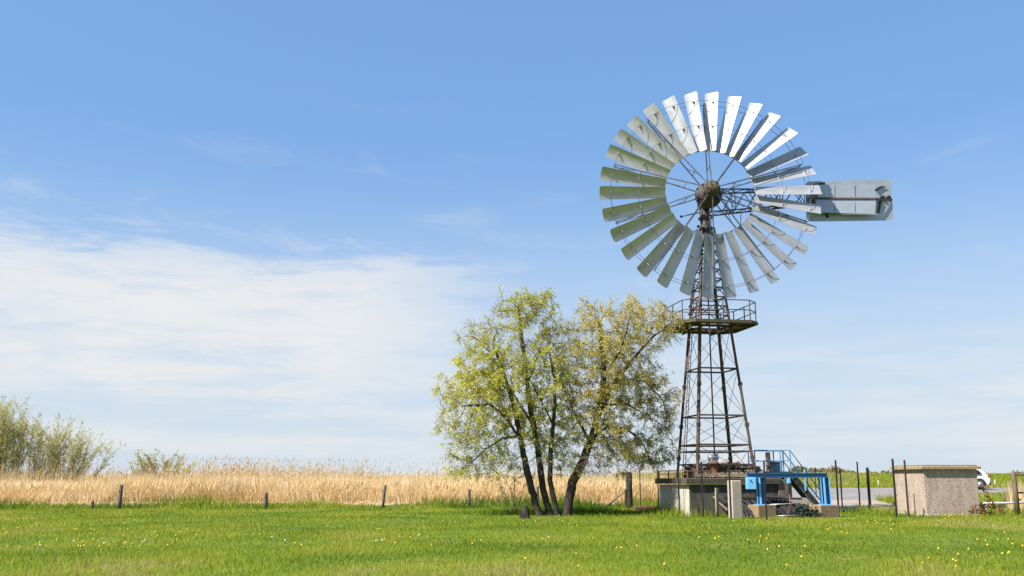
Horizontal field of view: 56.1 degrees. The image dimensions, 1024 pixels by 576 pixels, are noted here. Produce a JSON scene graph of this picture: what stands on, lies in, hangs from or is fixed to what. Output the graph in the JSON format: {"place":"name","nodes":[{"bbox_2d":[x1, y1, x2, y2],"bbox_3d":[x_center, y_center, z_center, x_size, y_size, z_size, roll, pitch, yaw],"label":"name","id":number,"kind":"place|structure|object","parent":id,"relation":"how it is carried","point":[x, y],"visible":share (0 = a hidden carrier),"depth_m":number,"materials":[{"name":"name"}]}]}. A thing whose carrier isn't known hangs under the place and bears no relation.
{"place":"outdoors","nodes":[
{"label":"outdoors","id":0,"kind":"place"},
{"bbox_2d":[0,474,1023,575],"bbox_3d":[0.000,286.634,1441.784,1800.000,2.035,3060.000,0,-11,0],"label":"ground","id":1,"kind":"structure","parent":0,"point":[846,554],"depth_m":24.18,"materials":[{"name":"green plant"}]},
{"bbox_2d":[0,394,129,483],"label":"willow bush","id":2,"kind":"object","parent":1,"relation":"on","point":[8,438],"visible":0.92,"depth_m":64.65,"materials":[{"name":"green plant"}]},
{"bbox_2d":[117,485,122,508],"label":"meadow post","id":3,"kind":"object","parent":1,"relation":"on","point":[120,497],"visible":0.87,"depth_m":52.51,"materials":[{"name":"grey wood"}]},
{"bbox_2d":[120,449,197,480],"bbox_3d":[-23.724,12.574,64.826,5.413,3.484,2.882,0,-11,0],"label":"scrub bush","id":4,"kind":"object","parent":1,"relation":"on","point":[147,462],"visible":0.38,"depth_m":64.70,"materials":[{"name":"green plant"}]},
{"bbox_2d":[264,492,267,508],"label":"meadow post","id":5,"kind":"object","parent":1,"relation":"on","point":[266,500],"visible":0.87,"depth_m":52.49,"materials":[{"name":"grey wood"}]},
{"bbox_2d":[0,454,675,507],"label":"reed bed","id":6,"kind":"object","parent":1,"relation":"on","point":[356,490],"visible":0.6,"depth_m":57.85,"materials":[{"name":"beige plant"}]},
{"bbox_2d":[381,485,385,507],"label":"meadow post","id":7,"kind":"object","parent":1,"relation":"on","point":[384,494],"visible":0.87,"depth_m":54.63,"materials":[{"name":"grey wood"}]},
{"bbox_2d":[468,489,470,506],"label":"meadow post","id":8,"kind":"object","parent":1,"relation":"on","point":[469,495],"visible":0.87,"depth_m":54.63,"materials":[{"name":"grey wood"}]},
{"bbox_2d":[494,467,525,512],"bbox_3d":[-0.095,9.524,45.649,1.618,2.398,0.882,0,-11,0],"label":"sapling","id":9,"kind":"object","parent":1,"relation":"on","point":[514,501],"visible":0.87,"depth_m":45.47,"materials":[{"name":"green plant"}]},
{"bbox_2d":[429,284,598,515],"bbox_3d":[0.100,5.076,44.331,7.954,10.819,4.891,0,-11,0],"label":"green tree","id":10,"kind":"object","parent":1,"relation":"on","point":[495,382],"visible":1,"depth_m":43.76,"materials":[{"name":"green plant"}]},
{"bbox_2d":[519,505,530,518],"bbox_3d":[0.598,9.562,40.705,0.501,0.696,0.520,-5,-12,25],"label":"tree stump","id":11,"kind":"object","parent":1,"relation":"on","point":[524,514],"visible":0.85,"depth_m":40.60,"materials":[{"name":"grey plant"}]},
{"bbox_2d":[536,486,538,501],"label":"meadow post","id":12,"kind":"object","parent":1,"relation":"on","point":[537,489],"visible":0.65,"depth_m":54.68,"materials":[{"name":"grey wood"}]},
{"bbox_2d":[602,491,624,506],"bbox_3d":[5.349,11.384,51.957,1.715,0.961,0.194,1,-11,-7],"label":"leaning timber brace","id":13,"kind":"object","parent":1,"relation":"on","point":[612,501],"visible":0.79,"depth_m":51.89,"materials":[{"name":"grey wood"}]},
{"bbox_2d":[552,292,692,515],"bbox_3d":[5.273,5.184,44.405,6.987,10.601,4.614,5,-12,-22],"label":"golden tree","id":14,"kind":"object","parent":1,"relation":"on","point":[603,396],"visible":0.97,"depth_m":44.23,"materials":[{"name":"green plant"}]},
{"bbox_2d":[625,472,632,509],"bbox_3d":[6.328,11.011,51.950,0.463,2.111,0.437,0,-11,0],"label":"timber pole","id":15,"kind":"object","parent":1,"relation":"on","point":[628,497],"visible":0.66,"depth_m":51.80,"materials":[{"name":"brown wood"}]},
{"bbox_2d":[639,469,640,505],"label":"fence post","id":16,"kind":"object","parent":1,"relation":"on","point":[640,487],"visible":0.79,"depth_m":49.49,"materials":[{"name":"metal"}]},
{"bbox_2d":[634,506,655,510],"bbox_3d":[6.811,11.334,49.050,1.150,0.390,0.296,1,-11,-3],"label":"edging","id":17,"kind":"object","parent":1,"relation":"on","point":[639,507],"visible":0.41,"depth_m":48.92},
{"bbox_2d":[657,471,659,508],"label":"fence post","id":18,"kind":"object","parent":1,"relation":"on","point":[658,490],"visible":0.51,"depth_m":48.29,"materials":[{"name":"wood"}]},
{"bbox_2d":[677,462,679,507],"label":"fence post","id":19,"kind":"object","parent":1,"relation":"on","point":[678,474],"visible":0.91,"depth_m":43.21,"materials":[{"name":"metal"}]},
{"bbox_2d":[700,462,703,516],"bbox_3d":[8.197,8.697,41.327,0.078,2.410,0.116,5,-12,-23],"label":"fence post","id":20,"kind":"object","parent":1,"relation":"on","point":[701,464],"visible":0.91,"depth_m":41.33,"materials":[{"name":"metal"}]},
{"bbox_2d":[715,488,718,516],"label":"timber post","id":21,"kind":"object","parent":1,"relation":"on","point":[716,501],"visible":0.85,"depth_m":41.68,"materials":[{"name":"grey wood"}]},
{"bbox_2d":[655,470,788,515],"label":"concrete plinth","id":22,"kind":"structure","parent":1,"relation":"on","point":[690,493],"depth_m":43.05,"materials":[{"name":"grey concrete"}]},
{"bbox_2d":[683,462,762,477],"bbox_3d":[9.852,8.469,44.657,3.420,0.738,2.179,2,-11,-10],"label":"board cover","id":23,"kind":"object","parent":22,"relation":"on","point":[736,472],"visible":0.69,"depth_m":44.08,"materials":[{"name":"wood"}]},
{"bbox_2d":[707,454,739,475],"bbox_3d":[9.714,8.170,44.074,1.583,1.100,0.588,2,-11,-11],"label":"water pump","id":24,"kind":"object","parent":22,"relation":"on","point":[713,459],"visible":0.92,"depth_m":43.88,"materials":[{"name":"brown metal"}]},
{"bbox_2d":[600,91,892,477],"bbox_3d":[11.600,-0.363,46.937,14.716,18.937,4.274,0,-11,0],"label":"windmill","id":25,"kind":"object","parent":22,"relation":"on","point":[856,200],"visible":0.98,"depth_m":46.66,"materials":[{"name":"metal"}]},
{"bbox_2d":[728,462,731,518],"bbox_3d":[9.016,8.379,39.656,0.080,2.378,0.119,5,-12,-22],"label":"fence post","id":26,"kind":"object","parent":1,"relation":"on","point":[729,475],"visible":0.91,"depth_m":39.67,"materials":[{"name":"metal"}]},
{"bbox_2d":[727,480,742,518],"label":"concrete pillar","id":27,"kind":"structure","parent":1,"relation":"on","point":[736,496],"depth_m":40.17,"materials":[{"name":"grey concrete"}]},
{"bbox_2d":[748,505,776,517],"bbox_3d":[10.909,9.866,41.830,0.906,0.821,0.850,4,-12,-18],"label":"concrete footing","id":28,"kind":"object","parent":1,"relation":"on","point":[758,510],"visible":0.59,"depth_m":41.49,"materials":[{"name":"beige concrete"}]},
{"bbox_2d":[745,473,831,504],"bbox_3d":[12.062,8.774,41.944,3.669,1.375,0.580,0,-11,0],"label":"gantry","id":29,"kind":"object","parent":28,"relation":"on","point":[755,481],"visible":0.93,"depth_m":41.96,"materials":[{"name":"blue metal"}]},
{"bbox_2d":[713,492,812,516],"bbox_3d":[11.211,9.542,42.222,4.571,1.129,1.424,1,-11,-6],"label":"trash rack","id":30,"kind":"object","parent":1,"relation":"on","point":[771,499],"visible":0.48,"depth_m":42.35,"materials":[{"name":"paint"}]},
{"bbox_2d":[763,460,767,519],"bbox_3d":[10.209,8.172,38.635,0.089,2.430,0.093,0,-11,0],"label":"fence post","id":31,"kind":"object","parent":1,"relation":"on","point":[764,463],"visible":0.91,"depth_m":38.65,"materials":[{"name":"metal"}]},
{"bbox_2d":[748,450,819,504],"bbox_3d":[12.898,9.273,45.363,3.260,3.178,1.500,0,-11,0],"label":"stair","id":32,"kind":"object","parent":1,"relation":"on","point":[800,488],"visible":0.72,"depth_m":44.88,"materials":[{"name":"blue metal"}]},
{"bbox_2d":[769,494,799,515],"bbox_3d":[11.714,9.348,41.270,1.348,0.931,0.060,0,-11,0],"label":"steel barrier","id":33,"kind":"object","parent":1,"relation":"on","point":[789,503],"visible":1,"depth_m":41.25,"materials":[{"name":"silver metal"}]},
{"bbox_2d":[788,465,805,472],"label":"tree","id":34,"kind":"object","parent":1,"relation":"on","point":[800,469],"visible":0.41,"depth_m":166.72,"materials":[{"name":"green plant"}]},
{"bbox_2d":[786,504,824,517],"bbox_3d":[12.657,9.659,41.473,1.720,0.693,0.858,0,-11,0],"label":"low shrub","id":35,"kind":"object","parent":1,"relation":"on","point":[803,511],"visible":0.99,"depth_m":41.36,"materials":[{"name":"green plant"}]},
{"bbox_2d":[807,467,823,472],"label":"tree","id":36,"kind":"object","parent":1,"relation":"on","point":[811,469],"visible":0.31,"depth_m":171.25,"materials":[{"name":"green plant"}]},
{"bbox_2d":[614,471,1023,513],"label":"bank grass","id":37,"kind":"structure","parent":1,"relation":"on","point":[882,484],"depth_m":82.52,"materials":[{"name":"green plant"}]},
{"bbox_2d":[809,505,839,517],"bbox_3d":[13.613,9.866,41.830,0.951,0.821,0.850,4,-12,-18],"label":"concrete footing","id":38,"kind":"object","parent":1,"relation":"on","point":[829,510],"visible":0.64,"depth_m":41.48,"materials":[{"name":"beige concrete"}]},
{"bbox_2d":[822,465,841,472],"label":"tree","id":39,"kind":"object","parent":1,"relation":"on","point":[832,470],"visible":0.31,"depth_m":168.32,"materials":[{"name":"green plant"}]},
{"bbox_2d":[835,460,839,515],"bbox_3d":[14.333,8.842,42.267,0.078,2.500,0.116,5,-12,-23],"label":"fence post","id":40,"kind":"object","parent":1,"relation":"on","point":[836,473],"visible":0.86,"depth_m":42.31,"materials":[{"name":"metal"}]},
{"bbox_2d":[839,469,842,506],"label":"fence post","id":41,"kind":"object","parent":1,"relation":"on","point":[841,489],"visible":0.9,"depth_m":50.37,"materials":[{"name":"metal"}]},
{"bbox_2d":[841,469,851,473],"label":"tree","id":42,"kind":"object","parent":1,"relation":"on","point":[846,470],"visible":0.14,"depth_m":176.08,"materials":[{"name":"green plant"}]},
{"bbox_2d":[810,500,894,510],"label":"gravel yard","id":43,"kind":"structure","parent":1,"relation":"on","point":[850,502],"depth_m":52.57,"materials":[{"name":"grey gravel"}]},
{"bbox_2d":[856,462,860,507],"bbox_3d":[17.110,9.810,47.332,0.089,2.463,0.093,0,-11,0],"label":"fence post","id":44,"kind":"object","parent":1,"relation":"on","point":[858,484],"visible":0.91,"depth_m":47.35,"materials":[{"name":"metal"}]},
{"bbox_2d":[866,468,871,509],"bbox_3d":[17.797,10.044,47.827,0.138,2.155,0.205,4,-12,-20],"label":"fence post","id":45,"kind":"object","parent":1,"relation":"on","point":[868,486],"visible":0.9,"depth_m":47.85,"materials":[{"name":"metal"}]},
{"bbox_2d":[891,459,897,515],"bbox_3d":[16.687,8.732,41.827,0.093,2.542,0.138,4,-12,-21],"label":"fence post","id":46,"kind":"object","parent":1,"relation":"on","point":[894,487],"visible":0.91,"depth_m":41.83,"materials":[{"name":"metal"}]},
{"bbox_2d":[903,460,909,516],"bbox_3d":[16.984,8.654,41.283,0.083,2.476,0.123,5,-12,-22],"label":"fence post","id":47,"kind":"object","parent":1,"relation":"on","point":[908,507],"visible":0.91,"depth_m":41.29,"materials":[{"name":"metal"}]},
{"bbox_2d":[913,494,915,514],"bbox_3d":[17.701,9.545,42.199,0.060,0.993,0.031,0,-11,0],"label":"stake","id":48,"kind":"object","parent":1,"relation":"on","point":[914,503],"visible":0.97,"depth_m":42.19,"materials":[{"name":"brown wood"}]},
{"bbox_2d":[890,465,980,516],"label":"shed","id":49,"kind":"structure","parent":1,"relation":"on","point":[937,488],"depth_m":42.59,"materials":[{"name":"concrete"}]},
{"bbox_2d":[969,504,980,514],"bbox_3d":[20.229,9.740,41.999,0.733,0.555,0.412,0,-11,0],"label":"withered dock","id":50,"kind":"object","parent":1,"relation":"on","point":[973,510],"visible":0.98,"depth_m":41.99,"materials":[{"name":"brown plant"}]},
{"bbox_2d":[977,504,989,514],"bbox_3d":[20.693,9.730,42.133,0.477,0.625,0.464,-11,-15,43],"label":"withered dock","id":51,"kind":"object","parent":1,"relation":"on","point":[983,509],"visible":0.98,"depth_m":42.10,"materials":[{"name":"brown plant"}]},
{"bbox_2d":[980,483,995,511],"bbox_3d":[22.775,10.065,45.899,0.647,1.418,0.382,2,-11,-12],"label":"withered dock","id":52,"kind":"object","parent":1,"relation":"on","point":[986,492],"visible":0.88,"depth_m":45.92,"materials":[{"name":"brown plant"}]},
{"bbox_2d":[990,504,1006,516],"bbox_3d":[21.555,9.850,42.518,0.647,0.601,0.392,-6,-13,26],"label":"withered dock","id":53,"kind":"object","parent":1,"relation":"on","point":[999,508],"visible":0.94,"depth_m":42.49,"materials":[{"name":"brown plant"}]},
{"bbox_2d":[983,502,1023,510],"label":"tube barrier","id":54,"kind":"object","parent":1,"relation":"on","point":[986,503],"visible":0.6,"depth_m":46.32,"materials":[{"name":"silver metal"}]},
{"bbox_2d":[1000,479,1023,509],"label":"dry reeds","id":55,"kind":"object","parent":1,"relation":"on","point":[1008,496],"visible":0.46,"depth_m":49.35,"materials":[{"name":"beige plant"}]},
{"bbox_2d":[1011,470,1023,514],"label":"field gate","id":56,"kind":"structure","parent":1,"relation":"on","point":[1016,493],"depth_m":43.18,"materials":[{"name":"brown wood"}]},
{"bbox_2d":[0,0,1023,474],"label":"sky","id":57,"kind":"structure","parent":0,"point":[238,229],"materials":[{"name":"blue"}]},
{"bbox_2d":[769,461,781,471],"bbox_3d":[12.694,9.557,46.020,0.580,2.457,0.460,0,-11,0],"label":"control box","id":58,"kind":"object","parent":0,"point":[774,466],"visible":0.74,"depth_m":46.02,"materials":[{"name":"blue paint"}]},
{"bbox_2d":[792,488,1022,499],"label":"road","id":59,"kind":"structure","parent":0,"point":[849,493],"depth_m":63.35,"materials":[{"name":"grey asphalt"}]},
{"bbox_2d":[976,469,991,488],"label":"parked car","id":60,"kind":"object","parent":59,"relation":"on","point":[983,477],"visible":0.29,"depth_m":66.85,"materials":[{"name":"white paint"}]},
{"bbox_3d":[12.423,9.899,46.258,0.300,1.878,0.300,0,-11,0],"label":"pipe pedestal","id":61,"kind":"object","parent":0,"visible":0},
{"bbox_2d":[765,452,770,471],"bbox_3d":[12.423,8.478,46.540,0.238,1.020,0.238,0,-11,0],"label":"vent pipe","id":62,"kind":"object","parent":61,"relation":"on","point":[767,456],"visible":0.76,"depth_m":46.48,"materials":[{"name":"grey metal"}]}
]}

